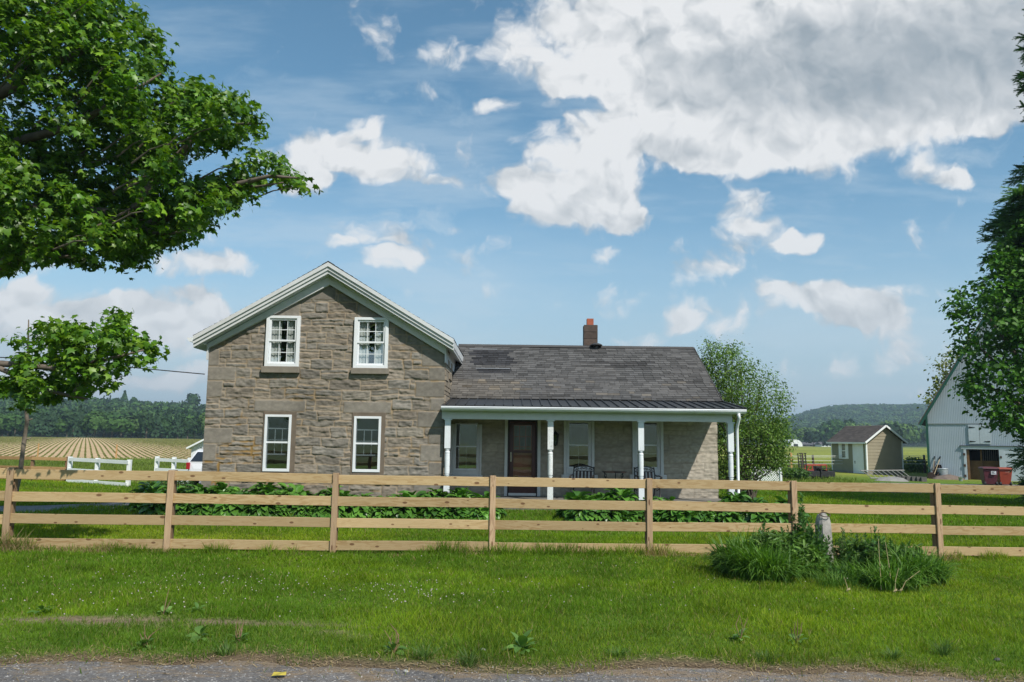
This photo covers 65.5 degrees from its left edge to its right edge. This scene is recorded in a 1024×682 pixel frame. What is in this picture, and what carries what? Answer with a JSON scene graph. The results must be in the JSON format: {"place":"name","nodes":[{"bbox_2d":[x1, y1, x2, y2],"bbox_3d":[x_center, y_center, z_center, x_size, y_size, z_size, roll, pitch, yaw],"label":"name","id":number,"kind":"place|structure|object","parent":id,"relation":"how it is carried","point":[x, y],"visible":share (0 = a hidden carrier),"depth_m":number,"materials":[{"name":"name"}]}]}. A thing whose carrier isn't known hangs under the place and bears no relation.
{"place":"outdoors","nodes":[
{"label":"outdoors","id":0,"kind":"place"},
{"bbox_2d":[0,481,200,512],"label":"gravel driveway","id":1,"kind":"structure","parent":0,"point":[42,508],"depth_m":18.95,"materials":[{"name":"grey gravel"}]},
{"bbox_2d":[186,449,202,484],"bbox_3d":[-11.769,5.129,32.563,1.770,1.530,4.170,1,-7,-4],"label":"parked car","id":2,"kind":"object","parent":1,"relation":"on","point":[194,463],"visible":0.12,"depth_m":30.62,"materials":[{"name":"white paint"}]},
{"bbox_2d":[0,436,201,458],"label":"crop field","id":3,"kind":"structure","parent":0,"point":[88,454],"depth_m":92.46,"materials":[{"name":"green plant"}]},
{"bbox_2d":[3,431,203,438],"bbox_3d":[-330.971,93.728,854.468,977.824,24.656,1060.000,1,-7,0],"label":"hills","id":4,"kind":"structure","parent":0,"point":[106,436],"depth_m":349.37,"materials":[{"name":"green plant"}]},
{"bbox_2d":[0,395,193,438],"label":"woods","id":5,"kind":"object","parent":4,"relation":"on","point":[123,410],"visible":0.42,"depth_m":449.92,"materials":[{"name":"green plant"}]},
{"bbox_2d":[0,660,977,681],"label":"road","id":6,"kind":"structure","parent":0,"point":[191,674],"depth_m":5.87,"materials":[{"name":"asphalt"}]},
{"bbox_2d":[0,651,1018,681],"bbox_3d":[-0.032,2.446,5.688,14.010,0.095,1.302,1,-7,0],"label":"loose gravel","id":7,"kind":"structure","parent":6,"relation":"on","point":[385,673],"depth_m":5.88,"materials":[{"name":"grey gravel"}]},
{"bbox_2d":[0,455,1019,494],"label":"meadow grass","id":8,"kind":"structure","parent":0,"point":[142,465],"depth_m":49.18,"materials":[{"name":"green plant"}]},
{"bbox_2d":[0,436,1023,681],"bbox_3d":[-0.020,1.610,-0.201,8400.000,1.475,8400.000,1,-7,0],"label":"ground","id":9,"kind":"structure","parent":0,"point":[804,450],"depth_m":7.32,"materials":[{"name":"green plant"}]},
{"bbox_2d":[2,413,30,436],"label":"field edge tree","id":10,"kind":"object","parent":9,"relation":"on","point":[17,424],"visible":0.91,"depth_m":261.51,"materials":[{"name":"green plant"}]},
{"bbox_2d":[0,456,67,480],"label":"board fence","id":11,"kind":"object","parent":9,"relation":"on","point":[33,459],"visible":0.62,"depth_m":32.27,"materials":[{"name":"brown wood"}]},
{"bbox_2d":[27,412,53,436],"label":"conifer tree","id":12,"kind":"object","parent":9,"relation":"on","point":[39,424],"visible":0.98,"depth_m":257.68,"materials":[{"name":"green plant"}]},
{"bbox_2d":[38,405,61,436],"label":"conifer tree","id":13,"kind":"object","parent":9,"relation":"on","point":[51,414],"visible":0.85,"depth_m":261.90,"materials":[{"name":"green plant"}]},
{"bbox_2d":[59,410,82,436],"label":"field edge tree","id":14,"kind":"object","parent":9,"relation":"on","point":[67,415],"visible":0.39,"depth_m":265.36,"materials":[{"name":"green plant"}]},
{"bbox_2d":[67,404,89,437],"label":"conifer tree","id":15,"kind":"object","parent":9,"relation":"on","point":[78,430],"visible":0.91,"depth_m":256.86,"materials":[{"name":"green plant"}]},
{"bbox_2d":[78,410,108,437],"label":"field edge tree","id":16,"kind":"object","parent":9,"relation":"on","point":[93,419],"visible":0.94,"depth_m":255.47,"materials":[{"name":"green plant"}]},
{"bbox_2d":[66,457,131,485],"bbox_3d":[-16.132,5.188,31.089,3.520,1.270,0.234,-3,-8,25],"label":"white fence panel","id":17,"kind":"object","parent":9,"relation":"on","point":[97,461],"visible":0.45,"depth_m":31.08,"materials":[{"name":"paint"}]},
{"bbox_2d":[104,418,134,437],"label":"field edge tree","id":18,"kind":"object","parent":9,"relation":"on","point":[120,425],"visible":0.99,"depth_m":254.70,"materials":[{"name":"green plant"}]},
{"bbox_2d":[138,410,155,437],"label":"field edge tree","id":19,"kind":"object","parent":9,"relation":"on","point":[146,420],"visible":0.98,"depth_m":259.93,"materials":[{"name":"green plant"}]},
{"bbox_2d":[147,410,164,437],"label":"conifer tree","id":20,"kind":"object","parent":9,"relation":"on","point":[156,433],"visible":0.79,"depth_m":268.89,"materials":[{"name":"green plant"}]},
{"bbox_2d":[0,0,322,414],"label":"maple tree","id":21,"kind":"object","parent":9,"relation":"on","point":[131,220],"visible":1,"depth_m":12.84,"materials":[{"name":"green plant"}]},
{"bbox_2d":[154,456,190,481],"bbox_3d":[-14.550,5.612,34.150,2.108,1.286,0.216,-3,-8,25],"label":"white fence panel","id":22,"kind":"object","parent":9,"relation":"on","point":[173,460],"visible":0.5,"depth_m":34.17,"materials":[{"name":"paint"}]},
{"bbox_2d":[166,413,187,438],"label":"conifer tree","id":23,"kind":"object","parent":9,"relation":"on","point":[177,424],"visible":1,"depth_m":257.98,"materials":[{"name":"green plant"}]},
{"bbox_2d":[177,417,200,438],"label":"field edge tree","id":24,"kind":"object","parent":9,"relation":"on","point":[191,425],"visible":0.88,"depth_m":260.67,"materials":[{"name":"green plant"}]},
{"bbox_2d":[181,403,205,437],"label":"woods","id":25,"kind":"object","parent":9,"relation":"on","point":[197,411],"visible":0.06,"depth_m":485.82,"materials":[{"name":"green plant"}]},
{"bbox_2d":[10,555,853,616],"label":"clover flowers","id":26,"kind":"object","parent":9,"relation":"on","point":[308,584],"visible":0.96,"depth_m":8.80,"materials":[{"name":"white plant"}]},
{"bbox_2d":[187,261,746,509],"bbox_3d":[-1.203,1.712,24.488,14.249,6.488,8.821,1,-7,0],"label":"stone farmhouse","id":27,"kind":"object","parent":9,"relation":"on","point":[327,367],"visible":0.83,"depth_m":20.75,"materials":[{"name":"grey stone"}]},
{"bbox_2d":[261,411,296,472],"bbox_3d":[-5.977,2.624,20.499,0.849,1.601,0.250,1,-7,0],"label":"window","id":28,"kind":"structure","parent":27,"relation":"in","point":[292,416],"depth_m":20.41,"materials":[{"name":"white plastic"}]},
{"bbox_2d":[264,316,300,366],"bbox_3d":[-5.961,0.007,20.753,0.880,1.328,0.157,1,-7,0],"label":"window","id":29,"kind":"structure","parent":27,"relation":"in","point":[274,329],"depth_m":20.75,"materials":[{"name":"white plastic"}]},
{"bbox_2d":[350,412,385,474],"bbox_3d":[-3.691,2.652,20.499,0.855,1.612,0.250,1,-7,0],"label":"window","id":30,"kind":"structure","parent":27,"relation":"in","point":[355,415],"depth_m":20.41,"materials":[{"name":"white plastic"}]},
{"bbox_2d":[353,317,388,367],"bbox_3d":[-3.664,0.052,20.751,0.892,1.327,0.157,1,-7,0],"label":"window","id":31,"kind":"structure","parent":27,"relation":"in","point":[361,325],"depth_m":20.75,"materials":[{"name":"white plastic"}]},
{"bbox_2d":[449,423,481,474],"bbox_3d":[-1.280,3.000,22.148,0.877,1.437,0.242,1,-7,0],"label":"window","id":32,"kind":"structure","parent":27,"relation":"in","point":[466,435],"depth_m":22.10,"materials":[{"name":"white paint"}]},
{"bbox_2d":[507,420,537,495],"bbox_3d":[0.290,3.251,22.104,0.859,2.179,0.391,1,-7,0],"label":"door","id":33,"kind":"structure","parent":27,"relation":"in","point":[522,434],"depth_m":22.12,"materials":[{"name":"red paint"}]},
{"bbox_2d":[564,421,593,474],"bbox_3d":[1.858,2.970,22.156,0.847,1.474,0.241,1,-7,0],"label":"window","id":34,"kind":"structure","parent":27,"relation":"in","point":[578,436],"depth_m":22.11,"materials":[{"name":"white paint"}]},
{"bbox_2d":[569,465,594,494],"bbox_3d":[1.876,3.744,21.103,0.640,0.898,0.768,-1,-7,12],"label":"garden chair","id":35,"kind":"object","parent":27,"relation":"on","point":[591,475],"visible":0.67,"depth_m":21.33,"materials":[{"name":"black metal"}]},
{"bbox_2d":[632,421,663,474],"bbox_3d":[3.765,2.971,22.159,0.858,1.474,0.242,1,-7,0],"label":"window","id":36,"kind":"structure","parent":27,"relation":"in","point":[653,435],"depth_m":22.10,"materials":[{"name":"white paint"}]},
{"bbox_2d":[455,642,487,667],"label":"grass tuft","id":37,"kind":"object","parent":9,"relation":"on","point":[468,661],"visible":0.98,"depth_m":6.12,"materials":[{"name":"green plant"}]},
{"bbox_2d":[0,636,1022,681],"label":"straw litter","id":38,"kind":"object","parent":9,"relation":"on","point":[181,662],"visible":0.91,"depth_m":6.12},
{"bbox_2d":[0,467,1023,555],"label":"board fence","id":39,"kind":"object","parent":9,"relation":"on","point":[10,495],"visible":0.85,"depth_m":12.24,"materials":[{"name":"brown wood"}]},
{"bbox_2d":[0,478,1023,546],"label":"yard grass","id":40,"kind":"structure","parent":9,"relation":"on","point":[878,498],"depth_m":18.75,"materials":[{"name":"green plant"}]},
{"bbox_2d":[17,320,31,491],"bbox_3d":[-13.358,1.812,21.922,0.377,4.852,0.146,1,-7,0],"label":"leaning pole","id":41,"kind":"object","parent":40,"relation":"on","point":[23,447],"visible":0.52,"depth_m":21.77,"materials":[{"name":"brown wood"}]},
{"bbox_2d":[502,629,537,653],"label":"dock plant","id":42,"kind":"object","parent":9,"relation":"on","point":[521,640],"visible":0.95,"depth_m":6.53,"materials":[{"name":"green plant"}]},
{"bbox_2d":[710,537,756,575],"bbox_3d":[3.066,2.958,10.778,0.795,0.602,0.642,1,-7,0],"label":"weed mound","id":43,"kind":"object","parent":9,"relation":"on","point":[722,564],"visible":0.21,"depth_m":10.73,"materials":[{"name":"green plant"}]},
{"bbox_2d":[694,525,793,575],"bbox_3d":[3.139,2.848,10.844,1.312,0.682,1.437,1,-7,0],"label":"daylily clump","id":44,"kind":"object","parent":9,"relation":"on","point":[744,540],"visible":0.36,"depth_m":10.64,"materials":[{"name":"green plant"}]},
{"bbox_2d":[697,333,801,498],"bbox_3d":[7.255,2.376,24.882,3.886,5.325,3.479,1,-7,0],"label":"tall shrub","id":45,"kind":"object","parent":9,"relation":"on","point":[761,448],"visible":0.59,"depth_m":24.43,"materials":[{"name":"green plant"}]},
{"bbox_2d":[716,536,802,579],"bbox_3d":[3.186,2.857,10.509,1.224,0.595,1.248,1,-7,0],"label":"daylily clump","id":46,"kind":"object","parent":9,"relation":"on","point":[741,572],"visible":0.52,"depth_m":10.30,"materials":[{"name":"green plant"}]},
{"bbox_2d":[724,537,821,585],"bbox_3d":[3.306,2.850,10.329,1.305,0.622,1.339,1,-7,0],"label":"daylily clump","id":47,"kind":"object","parent":9,"relation":"on","point":[787,573],"visible":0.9,"depth_m":10.12,"materials":[{"name":"green plant"}]},
{"bbox_2d":[746,527,802,558],"bbox_3d":[3.534,2.927,10.832,0.911,0.761,0.881,-5,-9,37],"label":"weed mound","id":48,"kind":"object","parent":9,"relation":"on","point":[774,534],"visible":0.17,"depth_m":10.74,"materials":[{"name":"green plant"}]},
{"bbox_2d":[773,467,811,480],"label":"meadow bush","id":49,"kind":"object","parent":9,"relation":"on","point":[799,473],"visible":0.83,"depth_m":43.59,"materials":[{"name":"green plant"}]},
{"bbox_2d":[771,531,825,572],"bbox_3d":[3.831,2.925,10.713,0.802,0.753,0.683,1,-7,0],"label":"weed mound","id":50,"kind":"object","parent":9,"relation":"on","point":[800,545],"visible":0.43,"depth_m":10.59,"materials":[{"name":"green plant"}]},
{"bbox_2d":[789,492,815,541],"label":"thistle plant","id":51,"kind":"object","parent":9,"relation":"on","point":[800,513],"visible":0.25,"depth_m":11.35,"materials":[{"name":"green plant"}]},
{"bbox_2d":[783,543,836,579],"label":"daylily clump","id":52,"kind":"object","parent":9,"relation":"on","point":[816,569],"visible":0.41,"depth_m":10.43,"materials":[{"name":"green plant"}]},
{"bbox_2d":[802,432,821,446],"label":"tree","id":53,"kind":"object","parent":9,"relation":"on","point":[813,437],"visible":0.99,"depth_m":395.31,"materials":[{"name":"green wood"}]},
{"bbox_2d":[800,523,829,571],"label":"thistle plant","id":54,"kind":"object","parent":9,"relation":"on","point":[820,546],"visible":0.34,"depth_m":11.01,"materials":[{"name":"green plant"}]},
{"bbox_2d":[797,453,834,478],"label":"utility trailer","id":55,"kind":"object","parent":9,"relation":"on","point":[817,470],"visible":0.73,"depth_m":45.81,"materials":[{"name":"black metal"}]},
{"bbox_2d":[717,418,926,443],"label":"woods","id":56,"kind":"object","parent":9,"relation":"on","point":[832,428],"visible":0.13,"depth_m":482.52,"materials":[{"name":"green plant"}]},
{"bbox_2d":[815,510,832,561],"bbox_3d":[4.700,3.062,11.989,0.243,1.024,0.229,4,-8,-22],"label":"stone hitching post","id":57,"kind":"object","parent":9,"relation":"on","point":[822,518],"visible":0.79,"depth_m":11.97,"materials":[{"name":"stone"}]},
{"bbox_2d":[803,568,867,588],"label":"daylily clump","id":58,"kind":"object","parent":9,"relation":"on","point":[830,582],"visible":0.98,"depth_m":10.00,"materials":[{"name":"green plant"}]},
{"bbox_2d":[825,557,900,584],"bbox_3d":[4.568,2.955,10.408,1.001,0.401,1.048,1,-7,0],"label":"daylily clump","id":59,"kind":"object","parent":9,"relation":"on","point":[853,571],"visible":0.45,"depth_m":10.25,"materials":[{"name":"green plant"}]},
{"bbox_2d":[826,425,907,474],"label":"garden shed","id":60,"kind":"structure","parent":9,"relation":"on","point":[856,449],"depth_m":59.03,"materials":[{"name":"white paint"}]},
{"bbox_2d":[853,444,862,473],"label":"door","id":61,"kind":"structure","parent":60,"relation":"in","point":[858,461],"depth_m":59.00,"materials":[{"name":"white wood"}]},
{"bbox_2d":[839,536,900,570],"bbox_3d":[4.909,2.990,10.825,1.048,0.637,0.813,1,-7,0],"label":"weed mound","id":62,"kind":"object","parent":9,"relation":"on","point":[855,550],"visible":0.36,"depth_m":10.73,"materials":[{"name":"green plant"}]},
{"bbox_2d":[861,526,886,568],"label":"thistle plant","id":63,"kind":"object","parent":9,"relation":"on","point":[873,544],"visible":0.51,"depth_m":10.59,"materials":[{"name":"green plant"}]},
{"bbox_2d":[849,554,937,590],"bbox_3d":[4.794,2.880,9.966,1.077,0.474,0.996,1,-7,0],"label":"daylily clump","id":64,"kind":"object","parent":9,"relation":"on","point":[887,582],"visible":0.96,"depth_m":9.83,"materials":[{"name":"green plant"}]},
{"bbox_2d":[875,540,941,570],"bbox_3d":[5.234,3.000,10.685,1.053,0.669,0.756,1,-7,0],"label":"weed mound","id":65,"kind":"object","parent":9,"relation":"on","point":[916,548],"visible":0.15,"depth_m":10.55,"materials":[{"name":"green plant"}]},
{"bbox_2d":[860,543,957,587],"bbox_3d":[5.069,2.892,10.329,1.170,0.616,1.209,1,-7,0],"label":"daylily clump","id":66,"kind":"object","parent":9,"relation":"on","point":[903,559],"visible":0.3,"depth_m":10.15,"materials":[{"name":"green plant"}]},
{"bbox_2d":[903,456,927,471],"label":"meadow bush","id":67,"kind":"object","parent":9,"relation":"on","point":[915,465],"visible":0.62,"depth_m":63.05,"materials":[{"name":"green plant"}]},
{"bbox_2d":[887,542,978,586],"bbox_3d":[5.288,2.893,10.298,1.278,0.544,1.213,1,-7,0],"label":"daylily clump","id":68,"kind":"object","parent":9,"relation":"on","point":[943,577],"visible":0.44,"depth_m":10.10,"materials":[{"name":"green plant"}]},
{"bbox_2d":[927,636,956,656],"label":"grass tuft","id":69,"kind":"object","parent":9,"relation":"on","point":[941,651],"visible":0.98,"depth_m":6.74,"materials":[{"name":"green plant"}]},
{"bbox_2d":[916,339,968,408],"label":"yellowish tree","id":70,"kind":"object","parent":9,"relation":"on","point":[937,385],"visible":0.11,"depth_m":72.19,"materials":[{"name":"green plant"}]},
{"bbox_2d":[907,483,1017,485],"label":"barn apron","id":71,"kind":"object","parent":9,"relation":"on","point":[954,484],"visible":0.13,"depth_m":44.00,"materials":[{"name":"grey concrete"}]},
{"bbox_2d":[978,467,998,484],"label":"wheeled bin","id":72,"kind":"object","parent":71,"relation":"on","point":[988,475],"visible":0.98,"depth_m":44.53,"materials":[{"name":"red plastic"}]},
{"bbox_2d":[997,467,1012,485],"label":"wheeled bin","id":73,"kind":"object","parent":71,"relation":"on","point":[1004,476],"visible":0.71,"depth_m":44.69,"materials":[{"name":"orange plastic"}]},
{"bbox_2d":[918,285,1023,480],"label":"metal barn","id":74,"kind":"structure","parent":9,"relation":"on","point":[960,443],"depth_m":54.63,"materials":[{"name":"paint"}]},
{"bbox_2d":[968,425,979,443],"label":"hatch door","id":75,"kind":"structure","parent":74,"relation":"in","point":[973,430],"depth_m":54.08,"materials":[{"name":"paint"}]},
{"bbox_2d":[979,425,990,443],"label":"hatch door","id":76,"kind":"structure","parent":74,"relation":"in","point":[985,435],"depth_m":53.72,"materials":[{"name":"paint"}]},
{"bbox_2d":[1004,450,1023,480],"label":"side door","id":77,"kind":"structure","parent":74,"relation":"in","point":[1014,478],"depth_m":52.67,"materials":[{"name":"paint"}]},
{"bbox_2d":[935,204,1023,442],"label":"broadleaf tree","id":78,"kind":"object","parent":9,"relation":"on","point":[1000,320],"visible":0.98,"depth_m":24.79,"materials":[{"name":"green plant"}]},
{"bbox_2d":[972,9,1023,501],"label":"spruce tree","id":79,"kind":"object","parent":9,"relation":"on","point":[1006,213],"visible":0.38,"depth_m":27.38,"materials":[{"name":"green plant"}]},
{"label":"bed soil","id":80,"kind":"structure","parent":9,"relation":"on","visible":0},
{"bbox_2d":[124,481,164,505],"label":"hosta","id":81,"kind":"object","parent":80,"relation":"on","point":[156,485],"visible":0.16,"depth_m":19.32,"materials":[{"name":"green plant"}]},
{"bbox_2d":[138,503,176,514],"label":"hosta","id":82,"kind":"object","parent":80,"relation":"on","point":[148,509],"visible":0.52,"depth_m":16.85,"materials":[{"name":"green plant"}]},
{"bbox_2d":[164,503,201,514],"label":"hosta","id":83,"kind":"object","parent":80,"relation":"on","point":[184,507],"visible":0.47,"depth_m":16.89,"materials":[{"name":"green plant"}]},
{"bbox_2d":[187,503,214,515],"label":"hosta","id":84,"kind":"object","parent":80,"relation":"on","point":[206,511],"visible":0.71,"depth_m":16.88,"materials":[{"name":"green plant"}]},
{"bbox_2d":[206,481,240,493],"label":"hosta","id":85,"kind":"object","parent":80,"relation":"on","point":[222,485],"visible":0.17,"depth_m":18.51,"materials":[{"name":"green plant"}]},
{"bbox_2d":[209,491,249,515],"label":"hosta","id":86,"kind":"object","parent":80,"relation":"on","point":[220,510],"visible":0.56,"depth_m":16.90,"materials":[{"name":"green plant"}]},
{"bbox_2d":[241,504,284,516],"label":"hosta","id":87,"kind":"object","parent":80,"relation":"on","point":[263,510],"visible":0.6,"depth_m":16.81,"materials":[{"name":"green plant"}]},
{"bbox_2d":[280,483,314,508],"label":"hosta","id":88,"kind":"object","parent":80,"relation":"on","point":[299,490],"visible":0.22,"depth_m":18.55,"materials":[{"name":"green plant"}]},
{"bbox_2d":[291,505,312,516],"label":"hosta","id":89,"kind":"object","parent":80,"relation":"on","point":[300,512],"visible":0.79,"depth_m":17.11,"materials":[{"name":"green plant"}]},
{"bbox_2d":[311,494,351,517],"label":"hosta","id":90,"kind":"object","parent":80,"relation":"on","point":[323,512],"visible":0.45,"depth_m":16.87,"materials":[{"name":"green plant"}]},
{"bbox_2d":[341,495,370,517],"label":"hosta","id":91,"kind":"object","parent":80,"relation":"on","point":[364,511],"visible":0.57,"depth_m":17.03,"materials":[{"name":"green plant"}]},
{"bbox_2d":[383,493,423,518],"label":"hosta","id":92,"kind":"object","parent":80,"relation":"on","point":[397,512],"visible":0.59,"depth_m":16.88,"materials":[{"name":"green plant"}]},
{"bbox_2d":[417,507,452,518],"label":"hosta","id":93,"kind":"object","parent":80,"relation":"on","point":[427,512],"visible":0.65,"depth_m":16.98,"materials":[{"name":"green plant"}]},
{"bbox_2d":[438,507,469,519],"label":"hosta","id":94,"kind":"object","parent":80,"relation":"on","point":[463,512],"visible":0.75,"depth_m":17.06,"materials":[{"name":"green plant"}]},
{"bbox_2d":[468,507,496,519],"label":"hosta","id":95,"kind":"object","parent":80,"relation":"on","point":[475,513],"visible":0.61,"depth_m":17.04,"materials":[{"name":"green plant"}]},
{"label":"bed soil","id":96,"kind":"structure","parent":9,"relation":"on","visible":0},
{"bbox_2d":[556,490,596,519],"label":"hosta","id":97,"kind":"object","parent":96,"relation":"on","point":[560,513],"visible":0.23,"depth_m":17.67,"materials":[{"name":"green plant"}]},
{"bbox_2d":[564,496,605,521],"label":"hosta","id":98,"kind":"object","parent":96,"relation":"on","point":[580,515],"visible":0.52,"depth_m":16.66,"materials":[{"name":"green plant"}]},
{"bbox_2d":[593,497,628,521],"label":"hosta","id":99,"kind":"object","parent":96,"relation":"on","point":[614,516],"visible":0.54,"depth_m":16.62,"materials":[{"name":"green plant"}]},
{"bbox_2d":[602,488,639,500],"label":"hosta","id":100,"kind":"object","parent":96,"relation":"on","point":[623,494],"visible":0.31,"depth_m":19.29,"materials":[{"name":"green plant"}]},
{"bbox_2d":[659,510,700,521],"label":"hosta","id":101,"kind":"object","parent":96,"relation":"on","point":[680,517],"visible":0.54,"depth_m":16.63,"materials":[{"name":"green plant"}]},
{"bbox_2d":[714,511,746,522],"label":"hosta","id":102,"kind":"object","parent":96,"relation":"on","point":[731,517],"visible":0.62,"depth_m":16.71,"materials":[{"name":"green plant"}]},
{"bbox_2d":[743,512,778,522],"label":"hosta","id":103,"kind":"object","parent":96,"relation":"on","point":[753,517],"visible":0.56,"depth_m":16.68,"materials":[{"name":"green plant"}]},
{"bbox_2d":[0,0,1023,423],"label":"sky","id":104,"kind":"structure","parent":0,"point":[806,180],"materials":[{"name":"blue"}]},
{"bbox_2d":[725,439,926,446],"bbox_3d":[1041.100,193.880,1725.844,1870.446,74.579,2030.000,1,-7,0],"label":"hills","id":105,"kind":"structure","parent":0,"point":[921,445],"depth_m":750.53,"materials":[{"name":"green plant"}]},
{"bbox_2d":[765,403,929,445],"bbox_3d":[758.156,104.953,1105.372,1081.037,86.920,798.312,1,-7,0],"label":"woods","id":106,"kind":"object","parent":105,"relation":"on","point":[873,414],"visible":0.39,"depth_m":1126.30,"materials":[{"name":"green plant"}]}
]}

